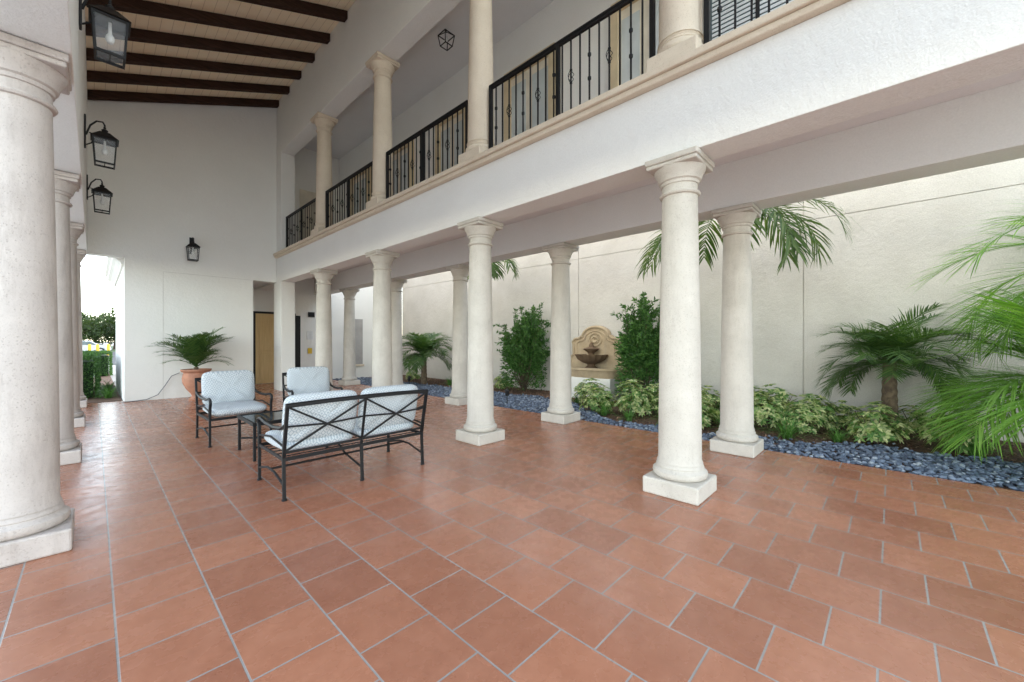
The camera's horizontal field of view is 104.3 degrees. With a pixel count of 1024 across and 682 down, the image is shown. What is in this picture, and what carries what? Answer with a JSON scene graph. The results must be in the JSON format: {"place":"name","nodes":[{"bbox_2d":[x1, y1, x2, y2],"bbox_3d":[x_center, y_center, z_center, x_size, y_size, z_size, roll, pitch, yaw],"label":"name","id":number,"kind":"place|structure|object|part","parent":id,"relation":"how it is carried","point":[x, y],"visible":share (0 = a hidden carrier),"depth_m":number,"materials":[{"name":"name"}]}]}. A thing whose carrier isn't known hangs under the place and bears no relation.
{"place":"outdoors","nodes":[
{"label":"outdoors","id":0,"kind":"place"},
{"bbox_2d":[82,312,103,340],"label":"broadleaf tree","id":1,"kind":"object","parent":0,"point":[86,327],"visible":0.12,"depth_m":63.56,"materials":[{"name":"green plant"}]},
{"bbox_2d":[81,255,115,341],"label":"sky","id":2,"kind":"structure","parent":0,"point":[98,294],"materials":[{"name":"white"}]},
{"bbox_2d":[83,307,115,342],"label":"broadleaf tree","id":3,"kind":"object","parent":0,"point":[107,314],"visible":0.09,"depth_m":76.58,"materials":[{"name":"green plant"}]},
{"bbox_2d":[85,313,115,348],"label":"broadleaf tree","id":4,"kind":"object","parent":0,"point":[108,329],"visible":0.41,"depth_m":67.08,"materials":[{"name":"green plant"}]},
{"bbox_2d":[96,342,122,400],"bbox_3d":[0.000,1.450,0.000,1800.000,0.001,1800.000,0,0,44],"label":"ground","id":5,"kind":"structure","parent":0,"point":[113,376],"depth_m":18.93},
{"bbox_2d":[87,375,121,403],"bbox_3d":[-16.500,1.510,11.893,13.700,0.180,6.460,0,0,44],"label":"planting bed","id":6,"kind":"object","parent":5,"relation":"on","point":[115,398],"visible":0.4,"depth_m":10.01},
{"bbox_2d":[82,350,101,398],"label":"hedge","id":7,"kind":"object","parent":6,"relation":"on","point":[92,358],"visible":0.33,"depth_m":9.87,"materials":[{"name":"green plant"}]},
{"bbox_2d":[86,350,112,375],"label":"hedge","id":8,"kind":"object","parent":6,"relation":"on","point":[105,367],"visible":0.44,"depth_m":16.03,"materials":[{"name":"green plant"}]},
{"bbox_2d":[89,385,120,398],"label":"grass clump","id":9,"kind":"object","parent":6,"relation":"on","point":[108,393],"visible":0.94,"depth_m":9.88,"materials":[{"name":"green plant"}]},
{"bbox_2d":[100,379,116,389],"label":"grass clump","id":10,"kind":"object","parent":6,"relation":"on","point":[108,385],"visible":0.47,"depth_m":11.42,"materials":[{"name":"green plant"}]},
{"bbox_2d":[99,383,117,394],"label":"grass clump","id":11,"kind":"object","parent":6,"relation":"on","point":[110,388],"visible":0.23,"depth_m":10.46,"materials":[{"name":"green plant"}]},
{"bbox_2d":[0,0,1023,401],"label":"courtyard building","id":12,"kind":"structure","parent":5,"relation":"on","point":[204,110],"depth_m":7.11,"materials":[{"name":"white paint"}]},
{"bbox_2d":[86,175,112,214],"bbox_3d":[-8.033,-2.850,7.762,0.294,0.663,0.356,0,0,44],"label":"wall lantern","id":13,"kind":"object","parent":12,"relation":"attached to","point":[101,190],"depth_m":7.74,"materials":[{"name":"brown metal"}]},
{"bbox_2d":[84,114,118,169],"bbox_3d":[-6.027,-2.920,5.851,0.294,0.663,0.356,0,0,44],"label":"wall lantern","id":14,"kind":"object","parent":12,"relation":"attached to","point":[104,137],"depth_m":5.84,"materials":[{"name":"brown metal"}]},
{"bbox_2d":[79,0,131,69],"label":"wall lantern","id":15,"kind":"object","parent":12,"relation":"attached to","point":[109,18],"depth_m":3.92,"materials":[{"name":"brown metal"}]},
{"bbox_2d":[125,373,178,401],"bbox_3d":[-8.499,1.084,9.411,0.044,0.623,1.004,0,0,44],"label":"power cable","id":16,"kind":"object","parent":12,"relation":"attached to","point":[155,395],"visible":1,"depth_m":9.47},
{"bbox_2d":[186,237,199,261],"bbox_3d":[-7.912,-2.289,9.872,0.322,0.600,0.266,0,0,44],"label":"wall lantern","id":17,"kind":"object","parent":12,"relation":"attached to","point":[192,245],"depth_m":9.85,"materials":[{"name":"brown metal"}]},
{"bbox_2d":[256,313,273,383],"bbox_3d":[-8.095,0.245,13.216,0.038,2.290,0.730,0,0,44],"label":"door","id":18,"kind":"structure","parent":12,"relation":"in","point":[264,322],"depth_m":13.13,"materials":[{"name":"brown wood"}]},
{"bbox_2d":[286,198,315,246],"bbox_3d":[-5.501,-2.982,10.405,2.324,1.012,0.080,0,0,44],"label":"balcony railing","id":19,"kind":"object","parent":12,"relation":"on","point":[288,229],"visible":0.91,"depth_m":10.46,"materials":[{"name":"black metal"}]},
{"bbox_2d":[300,189,315,238],"bbox_3d":[-6.135,-3.500,12.370,0.048,2.200,0.850,0,0,44],"label":"door","id":20,"kind":"structure","parent":12,"relation":"in","point":[305,196],"depth_m":12.20,"materials":[{"name":"beige paint"}]},
{"bbox_2d":[307,331,312,339],"bbox_3d":[-7.193,-0.200,14.172,0.027,0.300,0.200,0,0,44],"label":"wall notice","id":21,"kind":"object","parent":12,"relation":"attached to","point":[309,335],"depth_m":14.16,"materials":[{"name":"white paper"}]},
{"bbox_2d":[308,312,314,316],"bbox_3d":[-7.159,-0.940,14.209,0.027,0.180,0.220,0,0,44],"label":"alarm box","id":22,"kind":"object","parent":12,"relation":"attached to","point":[311,314],"visible":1,"depth_m":14.20,"materials":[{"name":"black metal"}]},
{"bbox_2d":[310,112,337,234],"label":"stone column","id":23,"kind":"structure","parent":12,"relation":"attached to","point":[325,124],"depth_m":9.32,"materials":[{"name":"beige stone"}]},
{"bbox_2d":[325,161,372,227],"bbox_3d":[-3.488,-2.982,8.488,2.324,1.012,0.080,0,0,44],"label":"balcony railing","id":24,"kind":"object","parent":12,"relation":"on","point":[351,176],"visible":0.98,"depth_m":8.47,"materials":[{"name":"black metal"}]},
{"bbox_2d":[350,167,370,215],"bbox_3d":[-4.499,-3.715,11.805,1.210,2.630,0.108,0,0,44],"label":"door","id":25,"kind":"structure","parent":12,"relation":"in","point":[369,167],"depth_m":11.87,"materials":[{"name":"beige paint"}]},
{"bbox_2d":[365,51,399,207],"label":"stone column","id":26,"kind":"structure","parent":12,"relation":"attached to","point":[382,67],"depth_m":7.41,"materials":[{"name":"beige stone"}]},
{"bbox_2d":[394,140,413,194],"bbox_3d":[-2.906,-3.715,10.287,1.210,2.630,0.108,0,0,44],"label":"door","id":27,"kind":"structure","parent":12,"relation":"in","point":[410,143],"depth_m":10.10,"materials":[{"name":"beige paint"}]},
{"bbox_2d":[386,100,467,198],"bbox_3d":[-1.475,-2.982,6.571,2.324,1.012,0.080,0,0,44],"label":"balcony railing","id":28,"kind":"object","parent":12,"relation":"on","point":[447,115],"visible":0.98,"depth_m":6.52,"materials":[{"name":"black metal"}]},
{"bbox_2d":[438,29,454,50],"bbox_3d":[-1.244,-5.736,7.538,0.233,0.327,0.233,0,0,44],"label":"pendant lantern","id":29,"kind":"object","parent":12,"relation":"hanging from","point":[446,40],"visible":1,"depth_m":7.53,"materials":[{"name":"brown metal"}]},
{"bbox_2d":[435,108,464,174],"bbox_3d":[-1.313,-3.715,8.770,1.160,2.630,0.108,0,0,44],"label":"door","id":30,"kind":"structure","parent":12,"relation":"in","point":[459,112],"depth_m":8.84,"materials":[{"name":"beige paint"}]},
{"bbox_2d":[458,0,494,163],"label":"stone column","id":31,"kind":"structure","parent":12,"relation":"attached to","point":[480,73],"depth_m":5.48,"materials":[{"name":"beige stone"}]},
{"bbox_2d":[504,42,554,140],"bbox_3d":[0.316,-3.740,7.218,1.210,2.680,0.108,0,0,44],"label":"door","id":32,"kind":"structure","parent":12,"relation":"in","point":[549,57],"depth_m":7.24,"materials":[{"name":"beige paint"}]},
{"bbox_2d":[489,0,655,148],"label":"balcony railing","id":33,"kind":"object","parent":12,"relation":"on","point":[556,48],"visible":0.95,"depth_m":4.60,"materials":[{"name":"black metal"}]},
{"bbox_2d":[610,0,658,89],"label":"door","id":34,"kind":"structure","parent":12,"relation":"in","point":[636,4],"depth_m":5.88,"materials":[{"name":"beige paint"}]},
{"bbox_2d":[646,0,703,71],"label":"stone column","id":35,"kind":"structure","parent":12,"relation":"attached to","point":[680,27],"depth_m":3.56,"materials":[{"name":"beige stone"}]},
{"bbox_2d":[704,0,788,43],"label":"balcony railing","id":36,"kind":"object","parent":12,"relation":"on","point":[707,20],"visible":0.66,"depth_m":3.49,"materials":[{"name":"black metal"}]},
{"bbox_2d":[711,0,793,40],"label":"window","id":37,"kind":"structure","parent":12,"relation":"in","point":[760,7],"depth_m":4.90,"materials":[{"name":"white glass"}]},
{"bbox_2d":[402,158,1023,442],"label":"garden wall","id":38,"kind":"structure","parent":5,"relation":"on","point":[902,235],"depth_m":7.06,"materials":[{"name":"paint"}]},
{"bbox_2d":[108,352,115,364],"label":"parking lot","id":39,"kind":"structure","parent":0,"point":[114,358],"depth_m":32.54,"materials":[{"name":"grey asphalt"}]},
{"bbox_2d":[82,341,110,350],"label":"parked car","id":40,"kind":"object","parent":39,"relation":"on","point":[93,345],"visible":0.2,"depth_m":44.78,"materials":[{"name":"white paint"}]},
{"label":"window","id":41,"kind":"part","parent":40,"relation":"part of","materials":[{"name":"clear glass"}]},
{"bbox_2d":[255,380,338,389],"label":"gallery floor","id":42,"kind":"structure","parent":0,"point":[265,386],"depth_m":12.53,"materials":[{"name":"tile"}]},
{"bbox_2d":[0,384,1023,681],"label":"tile floor","id":43,"kind":"structure","parent":0,"point":[532,546],"depth_m":2.47,"materials":[{"name":"tile"}]},
{"bbox_2d":[0,31,74,567],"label":"stone column","id":44,"kind":"structure","parent":43,"relation":"on","point":[37,517],"depth_m":2.58,"materials":[{"name":"stone"}]},
{"bbox_2d":[54,170,81,465],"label":"stone column","id":45,"kind":"structure","parent":43,"relation":"on","point":[67,186],"depth_m":4.56,"materials":[{"name":"stone"}]},
{"bbox_2d":[70,222,85,427],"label":"stone column","id":46,"kind":"structure","parent":43,"relation":"on","point":[76,230],"depth_m":6.51,"materials":[{"name":"stone"}]},
{"bbox_2d":[77,249,86,407],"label":"stone column","id":47,"kind":"structure","parent":43,"relation":"on","point":[81,255],"depth_m":8.41,"materials":[{"name":"stone"}]},
{"bbox_2d":[180,368,211,400],"bbox_3d":[-7.530,1.033,9.493,0.592,0.734,0.592,0,0,44],"label":"terracotta urn","id":48,"kind":"object","parent":43,"relation":"on","point":[189,376],"visible":0.77,"depth_m":9.29,"materials":[{"name":"ceramic"}]},
{"bbox_2d":[144,327,234,369],"bbox_3d":[-7.626,0.205,9.484,1.669,1.149,1.747,0,0,44],"label":"potted palm","id":49,"kind":"object","parent":48,"relation":"in","point":[194,352],"visible":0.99,"depth_m":9.32,"materials":[{"name":"green plant"}]},
{"bbox_2d":[195,370,272,447],"bbox_3d":[-4.044,0.921,5.784,0.906,0.959,0.764,0,0,42],"label":"armchair","id":50,"kind":"object","parent":43,"relation":"on","point":[228,393],"visible":0.92,"depth_m":5.75,"materials":[{"name":"white fabric"}]},
{"bbox_2d":[237,410,327,461],"bbox_3d":[-2.969,1.175,5.176,0.750,0.450,0.866,0,0,44],"label":"coffee table","id":51,"kind":"object","parent":43,"relation":"on","point":[273,417],"visible":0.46,"depth_m":5.01,"materials":[{"name":"black metal"}]},
{"bbox_2d":[282,366,342,402],"bbox_3d":[-3.331,0.921,6.633,0.764,0.959,0.906,0,0,-38],"label":"armchair","id":52,"kind":"object","parent":43,"relation":"on","point":[300,380],"visible":0.44,"depth_m":6.73,"materials":[{"name":"fabric"}]},
{"bbox_2d":[310,268,337,390],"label":"stone column","id":53,"kind":"structure","parent":43,"relation":"on","point":[323,346],"depth_m":9.33,"materials":[{"name":"stone"}]},
{"bbox_2d":[257,384,427,501],"bbox_3d":[-1.760,0.942,4.245,0.906,0.918,1.464,0,0,44],"label":"loveseat","id":54,"kind":"object","parent":43,"relation":"on","point":[314,420],"visible":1,"depth_m":3.93,"materials":[{"name":"white fabric"}]},
{"bbox_2d":[339,288,359,385],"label":"stone column","id":55,"kind":"structure","parent":43,"relation":"on","point":[349,377],"depth_m":12.64,"materials":[{"name":"stone"}]},
{"bbox_2d":[365,249,399,386],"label":"stone column","id":56,"kind":"structure","parent":43,"relation":"on","point":[382,261],"depth_m":7.40,"materials":[{"name":"stone"}]},
{"bbox_2d":[391,278,407,384],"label":"stone column","id":57,"kind":"structure","parent":43,"relation":"on","point":[397,284],"depth_m":10.69,"materials":[{"name":"stone"}]},
{"bbox_2d":[445,264,468,405],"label":"stone column","id":58,"kind":"structure","parent":43,"relation":"on","point":[458,393],"depth_m":8.77,"materials":[{"name":"stone"}]},
{"bbox_2d":[456,216,504,445],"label":"stone column","id":59,"kind":"structure","parent":43,"relation":"on","point":[480,428],"depth_m":5.48,"materials":[{"name":"stone"}]},
{"bbox_2d":[541,242,579,424],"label":"stone column","id":60,"kind":"structure","parent":43,"relation":"on","point":[560,409],"depth_m":6.85,"materials":[{"name":"stone"}]},
{"bbox_2d":[643,145,716,505],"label":"stone column","id":61,"kind":"structure","parent":43,"relation":"on","point":[679,472],"depth_m":3.57,"materials":[{"name":"stone"}]},
{"bbox_2d":[710,202,763,457],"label":"stone column","id":62,"kind":"structure","parent":43,"relation":"on","point":[736,434],"depth_m":4.94,"materials":[{"name":"stone"}]},
{"bbox_2d":[403,375,1023,490],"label":"garden bed","id":63,"kind":"object","parent":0,"point":[916,443],"depth_m":5.90,"materials":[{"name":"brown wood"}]},
{"bbox_2d":[405,369,420,379],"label":"variegated shrub","id":64,"kind":"object","parent":63,"relation":"on","point":[414,375],"visible":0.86,"depth_m":14.37,"materials":[{"name":"green plant"}]},
{"bbox_2d":[402,332,451,383],"bbox_3d":[-2.950,0.550,13.210,2.577,1.760,2.323,0,0,44],"label":"date palm","id":65,"kind":"object","parent":63,"relation":"on","point":[422,345],"visible":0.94,"depth_m":12.97,"materials":[{"name":"green plant"}]},
{"bbox_2d":[442,376,451,385],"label":"grass clump","id":66,"kind":"object","parent":63,"relation":"on","point":[449,382],"visible":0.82,"depth_m":12.78,"materials":[{"name":"green plant"}]},
{"bbox_2d":[467,258,519,280],"bbox_3d":[-0.680,-0.673,11.005,2.403,4.206,1.868,0,0,44],"label":"tall palm","id":67,"kind":"object","parent":63,"relation":"on","point":[495,267],"visible":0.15,"depth_m":10.32,"materials":[{"name":"green plant"}]},
{"bbox_2d":[493,374,511,389],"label":"variegated shrub","id":68,"kind":"object","parent":63,"relation":"on","point":[498,382],"visible":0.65,"depth_m":11.62,"materials":[{"name":"green plant"}]},
{"bbox_2d":[493,302,550,391],"bbox_3d":[0.276,0.175,11.283,1.693,2.527,1.594,0,0,44],"label":"evergreen shrub","id":69,"kind":"object","parent":63,"relation":"on","point":[524,354],"visible":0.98,"depth_m":10.92,"materials":[{"name":"green plant"}]},
{"bbox_2d":[571,394,584,403],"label":"grass clump","id":70,"kind":"object","parent":63,"relation":"on","point":[576,401],"visible":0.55,"depth_m":9.06,"materials":[{"name":"green plant"}]},
{"bbox_2d":[572,378,605,402],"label":"variegated shrub","id":71,"kind":"object","parent":63,"relation":"on","point":[583,389],"visible":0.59,"depth_m":8.84,"materials":[{"name":"green plant"}]},
{"bbox_2d":[579,384,615,411],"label":"variegated shrub","id":72,"kind":"object","parent":63,"relation":"on","point":[606,396],"visible":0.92,"depth_m":7.86,"materials":[{"name":"green plant"}]},
{"bbox_2d":[571,325,629,401],"bbox_3d":[1.991,0.525,10.064,1.876,1.850,0.876,0,0,44],"label":"wall fountain","id":73,"kind":"object","parent":63,"relation":"on","point":[593,354],"depth_m":9.95,"materials":[{"name":"beige stone"}]},
{"bbox_2d":[593,400,615,415],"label":"grass clump","id":74,"kind":"object","parent":63,"relation":"on","point":[603,411],"visible":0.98,"depth_m":7.62,"materials":[{"name":"green plant"}]},
{"bbox_2d":[614,407,643,420],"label":"grass clump","id":75,"kind":"object","parent":63,"relation":"on","point":[628,416],"visible":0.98,"depth_m":7.11,"materials":[{"name":"green plant"}]},
{"bbox_2d":[613,379,655,416],"bbox_3d":[2.357,1.078,7.662,0.806,0.716,0.787,0,0,14],"label":"variegated shrub","id":76,"kind":"object","parent":63,"relation":"on","point":[633,399],"visible":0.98,"depth_m":7.47,"materials":[{"name":"green plant"}]},
{"bbox_2d":[611,292,659,401],"bbox_3d":[2.884,0.157,8.741,1.302,2.560,1.528,0,0,-32],"label":"evergreen shrub","id":77,"kind":"object","parent":63,"relation":"on","point":[638,352],"visible":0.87,"depth_m":8.53,"materials":[{"name":"green plant"}]},
{"bbox_2d":[639,383,658,414],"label":"variegated shrub","id":78,"kind":"object","parent":63,"relation":"on","point":[654,398],"visible":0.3,"depth_m":7.59,"materials":[{"name":"green plant"}]},
{"bbox_2d":[332,377,1023,491],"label":"pebbles","id":79,"kind":"object","parent":63,"relation":"on","point":[985,473],"visible":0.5,"depth_m":4.86,"materials":[{"name":"blue gravel"}]},
{"bbox_2d":[505,389,509,402],"bbox_3d":[-0.109,1.240,8.874,0.130,0.360,0.130,0,0,44],"label":"path light","id":80,"kind":"object","parent":79,"relation":"on","point":[507,392],"visible":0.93,"depth_m":8.84,"materials":[{"name":"brown metal"}]},
{"bbox_2d":[701,385,719,421],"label":"variegated shrub","id":81,"kind":"object","parent":63,"relation":"on","point":[714,398],"visible":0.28,"depth_m":6.75,"materials":[{"name":"green plant"}]},
{"bbox_2d":[701,395,719,428],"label":"variegated shrub","id":82,"kind":"object","parent":63,"relation":"on","point":[706,419],"visible":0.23,"depth_m":6.41,"materials":[{"name":"green plant"}]},
{"bbox_2d":[635,189,865,283],"bbox_3d":[3.635,-0.680,6.627,3.428,4.221,2.592,0,0,44],"label":"tall palm","id":83,"kind":"object","parent":63,"relation":"on","point":[792,242],"visible":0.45,"depth_m":6.18,"materials":[{"name":"green plant"}]},
{"bbox_2d":[754,386,767,403],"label":"variegated shrub","id":84,"kind":"object","parent":63,"relation":"on","point":[760,390],"visible":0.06,"depth_m":7.38,"materials":[{"name":"green plant"}]},
{"bbox_2d":[754,388,789,427],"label":"variegated shrub","id":85,"kind":"object","parent":63,"relation":"on","point":[760,413],"visible":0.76,"depth_m":6.33,"materials":[{"name":"green plant"}]},
{"bbox_2d":[754,384,799,424],"bbox_3d":[4.512,1.084,6.861,0.874,0.704,0.824,0,0,31],"label":"variegated shrub","id":86,"kind":"object","parent":63,"relation":"on","point":[782,394],"visible":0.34,"depth_m":6.64,"materials":[{"name":"green plant"}]},
{"bbox_2d":[759,413,819,439],"bbox_3d":[4.055,1.239,5.831,0.912,0.382,0.863,0,0,24],"label":"grass clump","id":87,"kind":"object","parent":63,"relation":"on","point":[788,433],"visible":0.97,"depth_m":5.80,"materials":[{"name":"green plant"}]},
{"bbox_2d":[779,401,822,434],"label":"variegated shrub","id":88,"kind":"object","parent":63,"relation":"on","point":[806,414],"visible":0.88,"depth_m":5.99,"materials":[{"name":"green plant"}]},
{"bbox_2d":[789,393,845,430],"bbox_3d":[4.791,1.133,6.324,0.754,0.604,0.763,0,0,2],"label":"variegated shrub","id":89,"kind":"object","parent":63,"relation":"on","point":[819,408],"visible":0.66,"depth_m":6.17,"materials":[{"name":"green plant"}]},
{"bbox_2d":[817,426,853,442],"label":"grass clump","id":90,"kind":"object","parent":63,"relation":"on","point":[837,436],"visible":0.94,"depth_m":5.62,"materials":[{"name":"green plant"}]},
{"bbox_2d":[824,400,861,431],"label":"variegated shrub","id":91,"kind":"object","parent":63,"relation":"on","point":[844,418],"visible":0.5,"depth_m":6.17,"materials":[{"name":"green plant"}]},
{"bbox_2d":[842,401,914,443],"bbox_3d":[5.025,1.134,5.526,0.721,0.603,0.739,0,0,7],"label":"variegated shrub","id":92,"kind":"object","parent":63,"relation":"on","point":[875,431],"visible":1,"depth_m":5.38,"materials":[{"name":"green plant"}]},
{"bbox_2d":[812,302,1002,429],"bbox_3d":[5.684,0.447,5.961,2.165,1.966,2.063,0,0,-8],"label":"date palm","id":93,"kind":"object","parent":63,"relation":"on","point":[890,347],"visible":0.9,"depth_m":5.76,"materials":[{"name":"green plant"}]},
{"bbox_2d":[898,402,938,435],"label":"variegated shrub","id":94,"kind":"object","parent":63,"relation":"on","point":[913,425],"visible":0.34,"depth_m":5.89,"materials":[{"name":"green plant"}]},
{"bbox_2d":[918,408,995,453],"bbox_3d":[5.753,1.146,5.202,0.681,0.577,0.723,0,0,24],"label":"variegated shrub","id":95,"kind":"object","parent":63,"relation":"on","point":[970,440],"visible":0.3,"depth_m":5.13,"materials":[{"name":"green plant"}]},
{"bbox_2d":[901,285,1023,463],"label":"bright palm","id":96,"kind":"object","parent":63,"relation":"on","point":[1000,411],"visible":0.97,"depth_m":4.25,"materials":[{"name":"green plant"}]},
{"bbox_2d":[905,199,1023,372],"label":"tall palm","id":97,"kind":"object","parent":63,"relation":"on","point":[983,250],"visible":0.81,"depth_m":4.84,"materials":[{"name":"green plant"}]},
{"bbox_2d":[941,434,1023,459],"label":"grass clump","id":98,"kind":"object","parent":63,"relation":"on","point":[971,451],"visible":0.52,"depth_m":4.87,"materials":[{"name":"green plant"}]}
]}

